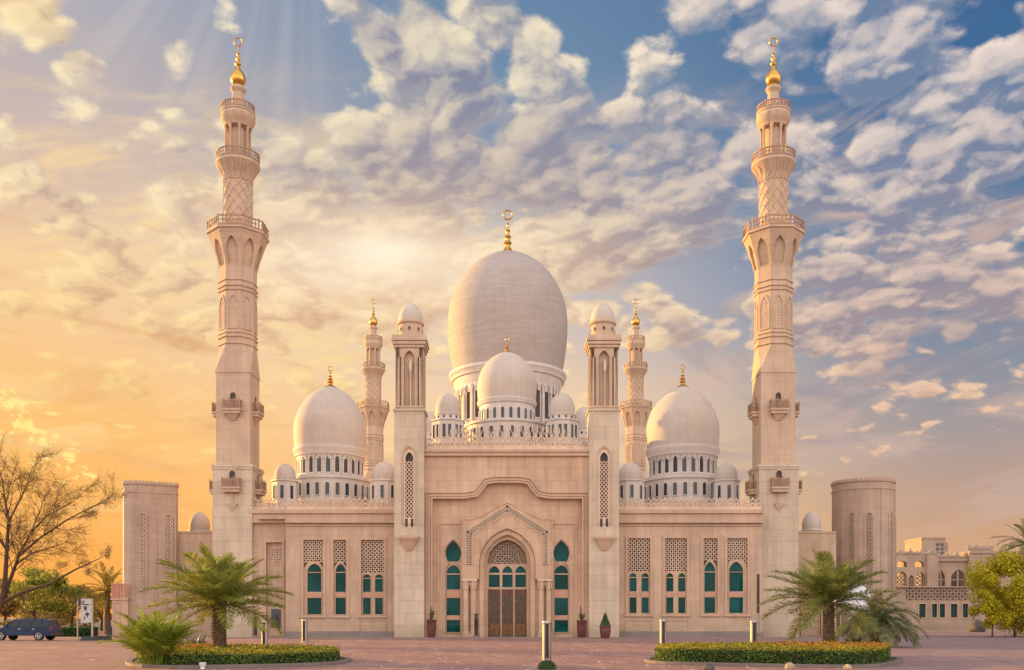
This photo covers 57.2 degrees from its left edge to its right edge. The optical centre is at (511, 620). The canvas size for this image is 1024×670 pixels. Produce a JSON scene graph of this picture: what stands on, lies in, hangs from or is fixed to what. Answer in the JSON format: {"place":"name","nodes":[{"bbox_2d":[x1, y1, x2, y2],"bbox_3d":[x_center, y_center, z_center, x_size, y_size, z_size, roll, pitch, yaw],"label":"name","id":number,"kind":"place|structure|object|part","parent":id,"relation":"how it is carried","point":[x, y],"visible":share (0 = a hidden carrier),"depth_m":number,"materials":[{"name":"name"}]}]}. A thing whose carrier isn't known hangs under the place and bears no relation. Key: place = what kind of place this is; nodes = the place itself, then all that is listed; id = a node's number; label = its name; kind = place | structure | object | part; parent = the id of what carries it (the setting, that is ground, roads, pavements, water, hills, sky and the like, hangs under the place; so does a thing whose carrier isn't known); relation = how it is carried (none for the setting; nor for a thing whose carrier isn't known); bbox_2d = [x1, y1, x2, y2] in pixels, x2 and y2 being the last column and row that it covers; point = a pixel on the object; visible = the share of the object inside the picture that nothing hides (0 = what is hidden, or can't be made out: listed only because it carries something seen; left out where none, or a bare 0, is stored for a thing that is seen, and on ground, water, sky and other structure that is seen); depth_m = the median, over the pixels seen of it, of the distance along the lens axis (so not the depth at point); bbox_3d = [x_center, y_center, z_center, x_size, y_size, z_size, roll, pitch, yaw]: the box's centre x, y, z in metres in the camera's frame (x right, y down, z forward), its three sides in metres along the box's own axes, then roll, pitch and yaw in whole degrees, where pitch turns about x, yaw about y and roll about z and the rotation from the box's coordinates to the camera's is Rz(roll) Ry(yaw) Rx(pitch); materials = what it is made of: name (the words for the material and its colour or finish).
{"place":"outdoors","nodes":[
{"label":"outdoors","id":0,"kind":"place"},
{"bbox_2d":[0,618,111,628],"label":"garden wall","id":1,"kind":"structure","parent":0,"point":[97,624],"depth_m":158.00,"materials":[{"name":"beige stone"}]},
{"bbox_2d":[122,480,179,626],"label":"corner tower","id":2,"kind":"structure","parent":0,"point":[150,522],"depth_m":84.12,"materials":[{"name":"stone"}]},
{"bbox_2d":[184,632,211,644],"bbox_3d":[-12.476,0.989,37.566,2.295,1.224,2.053,0,0,-14],"label":"spiky shrub","id":3,"kind":"object","parent":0,"point":[198,640],"visible":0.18,"depth_m":37.42,"materials":[{"name":"green plant"}]},
{"bbox_2d":[133,658,344,663],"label":"bed soil","id":4,"kind":"structure","parent":0,"point":[135,661],"depth_m":31.38,"materials":[{"name":"brown soil"}]},
{"bbox_2d":[95,604,200,664],"bbox_3d":[-10.689,0.450,28.103,2.651,1.918,2.959,0,0,39],"label":"areca palm","id":5,"kind":"object","parent":4,"relation":"on","point":[153,641],"visible":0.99,"depth_m":27.77,"materials":[{"name":"green plant"}]},
{"bbox_2d":[138,541,294,647],"bbox_3d":[-10.453,-0.712,33.666,5.407,4.269,5.320,0,0,0],"label":"date palm","id":6,"kind":"object","parent":4,"relation":"on","point":[218,583],"visible":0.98,"depth_m":32.97,"materials":[{"name":"green plant"}]},
{"bbox_2d":[136,642,339,664],"bbox_3d":[-9.298,1.105,32.219,6.725,0.674,8.400,0,0,-16],"label":"hedge","id":7,"kind":"object","parent":4,"relation":"on","point":[196,654],"visible":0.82,"depth_m":29.06,"materials":[{"name":"green plant"}]},
{"bbox_2d":[189,637,821,637],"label":"pavement","id":8,"kind":"structure","parent":0,"point":[513,637],"depth_m":75.62,"materials":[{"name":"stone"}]},
{"bbox_2d":[252,617,257,636],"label":"post light","id":9,"kind":"object","parent":8,"relation":"on","point":[255,634],"visible":0.45,"depth_m":76.87,"materials":[{"name":"metal"}]},
{"bbox_2d":[426,607,436,637],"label":"plant pot","id":10,"kind":"object","parent":8,"relation":"on","point":[431,627],"visible":1,"depth_m":75.21,"materials":[{"name":"ceramic"}]},
{"bbox_2d":[473,613,478,637],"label":"post light","id":11,"kind":"object","parent":8,"relation":"on","point":[476,626],"visible":1,"depth_m":75.47,"materials":[{"name":"metal"}]},
{"bbox_2d":[576,606,586,637],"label":"plant pot","id":12,"kind":"object","parent":8,"relation":"on","point":[581,627],"visible":1,"depth_m":75.22,"materials":[{"name":"ceramic"}]},
{"bbox_2d":[0,631,1023,669],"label":"plaza paving","id":13,"kind":"structure","parent":0,"point":[957,650],"depth_m":40.16,"materials":[{"name":"brick"}]},
{"bbox_2d":[0,619,11,625],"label":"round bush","id":14,"kind":"object","parent":13,"relation":"on","point":[5,622],"visible":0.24,"depth_m":94.95,"materials":[{"name":"green plant"}]},
{"bbox_2d":[0,618,62,640],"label":"parked car","id":15,"kind":"object","parent":13,"relation":"on","point":[38,629],"visible":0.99,"depth_m":66.73,"materials":[{"name":"blue paint"}]},
{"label":"windows","id":16,"kind":"part","parent":15,"relation":"part of","materials":[{"name":"grey glass"}]},
{"bbox_2d":[0,432,131,610],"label":"bare tree","id":17,"kind":"object","parent":13,"relation":"on","point":[5,587],"visible":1,"depth_m":61.51,"materials":[{"name":"brown plant"}]},
{"bbox_2d":[58,619,76,626],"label":"round bush","id":18,"kind":"object","parent":13,"relation":"on","point":[61,623],"visible":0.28,"depth_m":107.84,"materials":[{"name":"green plant"}]},
{"bbox_2d":[55,627,98,636],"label":"hedge","id":19,"kind":"object","parent":13,"relation":"on","point":[72,631],"visible":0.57,"depth_m":83.17,"materials":[{"name":"green plant"}]},
{"bbox_2d":[79,623,94,626],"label":"round bush","id":20,"kind":"object","parent":13,"relation":"on","point":[85,624],"visible":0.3,"depth_m":112.07,"materials":[{"name":"green plant"}]},
{"bbox_2d":[77,599,103,640],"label":"notice board","id":21,"kind":"object","parent":13,"relation":"on","point":[87,610],"visible":1,"depth_m":66.95,"materials":[{"name":"metal"}]},
{"bbox_2d":[76,562,122,633],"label":"tall palm","id":22,"kind":"object","parent":13,"relation":"on","point":[106,582],"visible":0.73,"depth_m":99.72,"materials":[{"name":"green plant"}]},
{"bbox_2d":[98,626,111,639],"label":"ramp box","id":23,"kind":"object","parent":13,"relation":"on","point":[109,631],"visible":0.64,"depth_m":68.20,"materials":[{"name":"concrete"}]},
{"bbox_2d":[110,583,130,636],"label":"terrace block","id":24,"kind":"structure","parent":13,"relation":"on","point":[120,601],"depth_m":83.00,"materials":[{"name":"stone"}]},
{"bbox_2d":[178,510,212,635],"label":"side block","id":25,"kind":"structure","parent":13,"relation":"on","point":[194,535],"depth_m":85.50,"materials":[{"name":"stone"}]},
{"bbox_2d":[199,662,205,668],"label":"ground spotlight","id":26,"kind":"object","parent":13,"relation":"on","point":[202,665],"visible":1,"depth_m":27.24,"materials":[{"name":"white paint"}]},
{"bbox_2d":[206,37,268,636],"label":"minaret","id":27,"kind":"object","parent":13,"relation":"on","point":[238,483],"visible":1,"depth_m":80.14,"materials":[{"name":"beige stone"}]},
{"bbox_2d":[125,656,351,668],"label":"kerb","id":28,"kind":"structure","parent":13,"relation":"on","point":[130,662],"depth_m":28.20,"materials":[{"name":"stone"}]},
{"bbox_2d":[261,621,267,644],"bbox_3d":[-13.695,0.700,52.000,0.433,1.400,0.433,0,0,0],"label":"bollard","id":29,"kind":"object","parent":13,"relation":"on","point":[265,638],"visible":0.54,"depth_m":51.88,"materials":[{"name":"metal"}]},
{"bbox_2d":[301,620,307,642],"bbox_3d":[-13.255,0.660,60.000,0.454,1.480,0.454,0,0,0],"label":"bollard","id":30,"kind":"object","parent":13,"relation":"on","point":[304,631],"visible":1,"depth_m":59.87,"materials":[{"name":"metal"}]},
{"bbox_2d":[391,303,428,636],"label":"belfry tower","id":31,"kind":"structure","parent":13,"relation":"on","point":[410,343],"depth_m":77.00,"materials":[{"name":"beige stone"}]},
{"bbox_2d":[248,209,763,636],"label":"mosque","id":32,"kind":"structure","parent":13,"relation":"on","point":[506,452],"depth_m":79.05,"materials":[{"name":"stone"}]},
{"bbox_2d":[271,609,280,627],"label":"window","id":33,"kind":"structure","parent":32,"relation":"in","point":[275,613],"depth_m":80.55,"materials":[{"name":"glass"}]},
{"bbox_2d":[299,537,326,618],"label":"window","id":34,"kind":"structure","parent":32,"relation":"in","point":[313,550],"depth_m":79.09,"materials":[{"name":"stone"}]},
{"bbox_2d":[329,537,349,618],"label":"window","id":35,"kind":"structure","parent":32,"relation":"in","point":[339,546],"depth_m":79.07,"materials":[{"name":"stone"}]},
{"bbox_2d":[357,537,386,618],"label":"window","id":36,"kind":"structure","parent":32,"relation":"in","point":[372,551],"depth_m":79.11,"materials":[{"name":"stone"}]},
{"bbox_2d":[442,536,462,632],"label":"window","id":37,"kind":"structure","parent":32,"relation":"in","point":[452,576],"depth_m":78.15,"materials":[{"name":"glass"}]},
{"bbox_2d":[488,590,499,635],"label":"door","id":38,"kind":"structure","parent":32,"relation":"in","point":[493,595],"depth_m":78.55,"materials":[{"name":"brown wood"}]},
{"bbox_2d":[502,590,512,635],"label":"door","id":39,"kind":"structure","parent":32,"relation":"in","point":[507,595],"depth_m":78.55,"materials":[{"name":"brown wood"}]},
{"bbox_2d":[515,590,525,635],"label":"door","id":40,"kind":"structure","parent":32,"relation":"in","point":[520,595],"depth_m":78.55,"materials":[{"name":"brown wood"}]},
{"bbox_2d":[551,536,572,632],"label":"window","id":41,"kind":"structure","parent":32,"relation":"in","point":[561,592],"depth_m":78.15,"materials":[{"name":"glass"}]},
{"bbox_2d":[624,535,653,616],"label":"window","id":42,"kind":"structure","parent":32,"relation":"in","point":[638,548],"depth_m":79.09,"materials":[{"name":"stone"}]},
{"bbox_2d":[661,535,690,616],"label":"window","id":43,"kind":"structure","parent":32,"relation":"in","point":[675,548],"depth_m":79.09,"materials":[{"name":"stone"}]},
{"bbox_2d":[700,535,721,616],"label":"window","id":44,"kind":"structure","parent":32,"relation":"in","point":[710,545],"depth_m":79.05,"materials":[{"name":"stone"}]},
{"bbox_2d":[723,535,751,616],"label":"window","id":45,"kind":"structure","parent":32,"relation":"in","point":[737,548],"depth_m":79.09,"materials":[{"name":"stone"}]},
{"bbox_2d":[542,621,551,660],"bbox_3d":[1.187,0.700,32.000,0.380,1.400,0.380,0,0,0],"label":"bollard","id":46,"kind":"object","parent":13,"relation":"on","point":[546,640],"visible":0.82,"depth_m":31.90,"materials":[{"name":"metal"}]},
{"bbox_2d":[537,659,556,669],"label":"shrub","id":47,"kind":"object","parent":13,"relation":"on","point":[546,665],"visible":1,"depth_m":26.85,"materials":[{"name":"green plant"}]},
{"bbox_2d":[584,303,621,636],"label":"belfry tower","id":48,"kind":"structure","parent":13,"relation":"on","point":[602,344],"depth_m":77.00,"materials":[{"name":"stone"}]},
{"bbox_2d":[599,613,610,637],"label":"plant pot","id":49,"kind":"object","parent":13,"relation":"on","point":[605,628],"visible":1,"depth_m":73.21,"materials":[{"name":"ceramic"}]},
{"bbox_2d":[660,620,665,644],"bbox_3d":[7.724,0.670,48.000,0.412,1.460,0.412,0,0,0],"label":"bollard","id":50,"kind":"object","parent":13,"relation":"on","point":[662,631],"visible":0.62,"depth_m":47.88,"materials":[{"name":"metal"}]},
{"bbox_2d":[703,663,714,669],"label":"boulder","id":51,"kind":"object","parent":13,"relation":"on","point":[708,666],"visible":1,"depth_m":26.80,"materials":[{"name":"grey stone"}]},
{"bbox_2d":[750,621,756,642],"bbox_3d":[13.378,0.700,52.000,0.454,1.400,0.454,0,0,0],"label":"bollard","id":52,"kind":"object","parent":13,"relation":"on","point":[753,630],"visible":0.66,"depth_m":51.88,"materials":[{"name":"metal"}]},
{"bbox_2d":[757,574,762,636],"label":"lamp column","id":53,"kind":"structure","parent":13,"relation":"on","point":[758,608],"depth_m":76.21,"materials":[{"name":"metal"}]},
{"bbox_2d":[742,37,804,636],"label":"minaret","id":54,"kind":"object","parent":13,"relation":"on","point":[772,241],"visible":1,"depth_m":80.14,"materials":[{"name":"beige stone"}]},
{"bbox_2d":[644,656,902,667],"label":"kerb","id":55,"kind":"structure","parent":13,"relation":"on","point":[898,660],"depth_m":28.68,"materials":[{"name":"stone"}]},
{"bbox_2d":[785,662,794,668],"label":"boulder","id":56,"kind":"object","parent":13,"relation":"on","point":[789,665],"visible":0.94,"depth_m":27.22,"materials":[{"name":"beige stone"}]},
{"bbox_2d":[799,512,836,635],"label":"side block","id":57,"kind":"structure","parent":13,"relation":"on","point":[813,535],"depth_m":84.50,"materials":[{"name":"stone"}]},
{"bbox_2d":[803,602,819,635],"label":"door","id":58,"kind":"structure","parent":57,"relation":"in","point":[815,631],"depth_m":84.66,"materials":[{"name":"stone"}]},
{"bbox_2d":[756,548,899,641],"bbox_3d":[12.068,-0.681,35.472,5.029,4.206,4.613,0,0,41],"label":"date palm","id":59,"kind":"object","parent":13,"relation":"on","point":[826,584],"visible":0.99,"depth_m":35.09,"materials":[{"name":"green plant"}]},
{"bbox_2d":[843,664,851,669],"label":"boulder","id":60,"kind":"object","parent":13,"relation":"on","point":[847,666],"visible":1,"depth_m":26.93,"materials":[{"name":"beige stone"}]},
{"bbox_2d":[838,585,870,637],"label":"shade canopy","id":61,"kind":"object","parent":13,"relation":"on","point":[858,590],"visible":0.13,"depth_m":73.05,"materials":[{"name":"white fabric"}]},
{"bbox_2d":[842,632,867,642],"bbox_3d":[22.219,1.103,59.912,3.179,0.905,3.693,0,0,0],"label":"spiky shrub","id":62,"kind":"object","parent":13,"relation":"on","point":[857,639],"visible":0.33,"depth_m":59.51,"materials":[{"name":"green plant"}]},
{"bbox_2d":[834,591,928,647],"bbox_3d":[19.345,0.118,50.088,5.157,3.392,4.911,0,0,0],"label":"palm","id":63,"kind":"object","parent":13,"relation":"on","point":[885,620],"visible":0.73,"depth_m":49.21,"materials":[{"name":"green plant"}]},
{"bbox_2d":[896,586,980,629],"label":"pavilion","id":64,"kind":"structure","parent":13,"relation":"on","point":[940,607],"depth_m":144.99,"materials":[{"name":"stone"}]},
{"bbox_2d":[918,603,926,617],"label":"window","id":65,"kind":"structure","parent":64,"relation":"in","point":[922,607],"depth_m":145.22,"materials":[{"name":"glass"}]},
{"bbox_2d":[931,603,937,617],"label":"window","id":66,"kind":"structure","parent":64,"relation":"in","point":[933,605],"depth_m":145.22,"materials":[{"name":"glass"}]},
{"bbox_2d":[939,603,945,617],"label":"window","id":67,"kind":"structure","parent":64,"relation":"in","point":[941,605],"depth_m":145.22,"materials":[{"name":"glass"}]},
{"bbox_2d":[950,603,957,617],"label":"window","id":68,"kind":"structure","parent":64,"relation":"in","point":[952,605],"depth_m":145.22,"materials":[{"name":"glass"}]},
{"bbox_2d":[962,603,968,617],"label":"window","id":69,"kind":"structure","parent":64,"relation":"in","point":[964,605],"depth_m":145.22,"materials":[{"name":"glass"}]},
{"bbox_2d":[896,543,1023,628],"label":"arcaded hall","id":70,"kind":"structure","parent":13,"relation":"on","point":[931,567],"depth_m":165.22,"materials":[{"name":"stone"}]},
{"bbox_2d":[967,619,985,631],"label":"boulder","id":71,"kind":"object","parent":13,"relation":"on","point":[975,625],"visible":0.91,"depth_m":117.38,"materials":[{"name":"beige stone"}]},
{"bbox_2d":[962,550,1023,636],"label":"yellow green tree","id":72,"kind":"object","parent":13,"relation":"on","point":[1012,565],"visible":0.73,"depth_m":81.49,"materials":[{"name":"green plant"}]},
{"bbox_2d":[968,572,1017,636],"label":"yellow green tree","id":73,"kind":"object","parent":13,"relation":"on","point":[990,605],"visible":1,"depth_m":79.32,"materials":[{"name":"green plant"}]},
{"bbox_2d":[989,518,1023,556],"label":"tall palm","id":74,"kind":"object","parent":13,"relation":"on","point":[1021,529],"visible":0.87,"depth_m":108.07,"materials":[{"name":"green plant"}]},
{"bbox_2d":[0,0,1023,617],"label":"sky","id":75,"kind":"structure","parent":0,"point":[393,140],"materials":[{"name":"blue"}]},
{"bbox_2d":[98,629,1016,630],"bbox_3d":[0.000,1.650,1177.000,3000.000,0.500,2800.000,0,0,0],"label":"ground","id":76,"kind":"structure","parent":0,"point":[912,630],"depth_m":136.42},
{"bbox_2d":[0,578,31,625],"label":"broadleaf tree","id":77,"kind":"object","parent":76,"relation":"on","point":[14,603],"visible":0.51,"depth_m":117.28,"materials":[{"name":"green plant"}]},
{"bbox_2d":[11,596,80,626],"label":"broadleaf tree","id":78,"kind":"object","parent":76,"relation":"on","point":[26,613],"visible":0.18,"depth_m":147.00,"materials":[{"name":"green plant"}]},
{"bbox_2d":[8,566,84,617],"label":"broadleaf tree","id":79,"kind":"object","parent":76,"relation":"on","point":[57,588],"visible":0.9,"depth_m":97.79,"materials":[{"name":"green plant"}]},
{"bbox_2d":[32,583,102,626],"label":"broadleaf tree","id":80,"kind":"object","parent":76,"relation":"on","point":[73,612],"visible":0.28,"depth_m":110.90,"materials":[{"name":"green plant"}]},
{"bbox_2d":[79,591,111,630],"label":"broadleaf tree","id":81,"kind":"object","parent":76,"relation":"on","point":[98,613],"visible":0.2,"depth_m":126.75,"materials":[{"name":"green plant"}]},
{"bbox_2d":[357,299,389,478],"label":"minaret","id":82,"kind":"object","parent":76,"relation":"on","point":[374,411],"visible":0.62,"depth_m":146.82,"materials":[{"name":"beige stone"}]},
{"bbox_2d":[620,299,651,478],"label":"minaret","id":83,"kind":"object","parent":76,"relation":"on","point":[635,411],"visible":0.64,"depth_m":146.85,"materials":[{"name":"beige stone"}]},
{"bbox_2d":[651,658,895,663],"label":"bed soil","id":84,"kind":"structure","parent":0,"point":[893,659],"depth_m":31.38,"materials":[{"name":"brown soil"}]},
{"bbox_2d":[654,640,891,664],"bbox_3d":[9.188,1.054,31.661,8.726,0.788,7.177,0,0,0],"label":"hedge","id":85,"kind":"object","parent":84,"relation":"on","point":[828,652],"visible":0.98,"depth_m":29.46,"materials":[{"name":"green plant"}]},
{"bbox_2d":[831,477,896,635],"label":"round tower","id":86,"kind":"structure","parent":0,"point":[864,518],"depth_m":87.02,"materials":[{"name":"stone"}]},
{"bbox_2d":[904,537,947,554],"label":"apartment block","id":87,"kind":"structure","parent":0,"point":[936,544],"depth_m":330.00,"materials":[{"name":"stone"}]}
]}

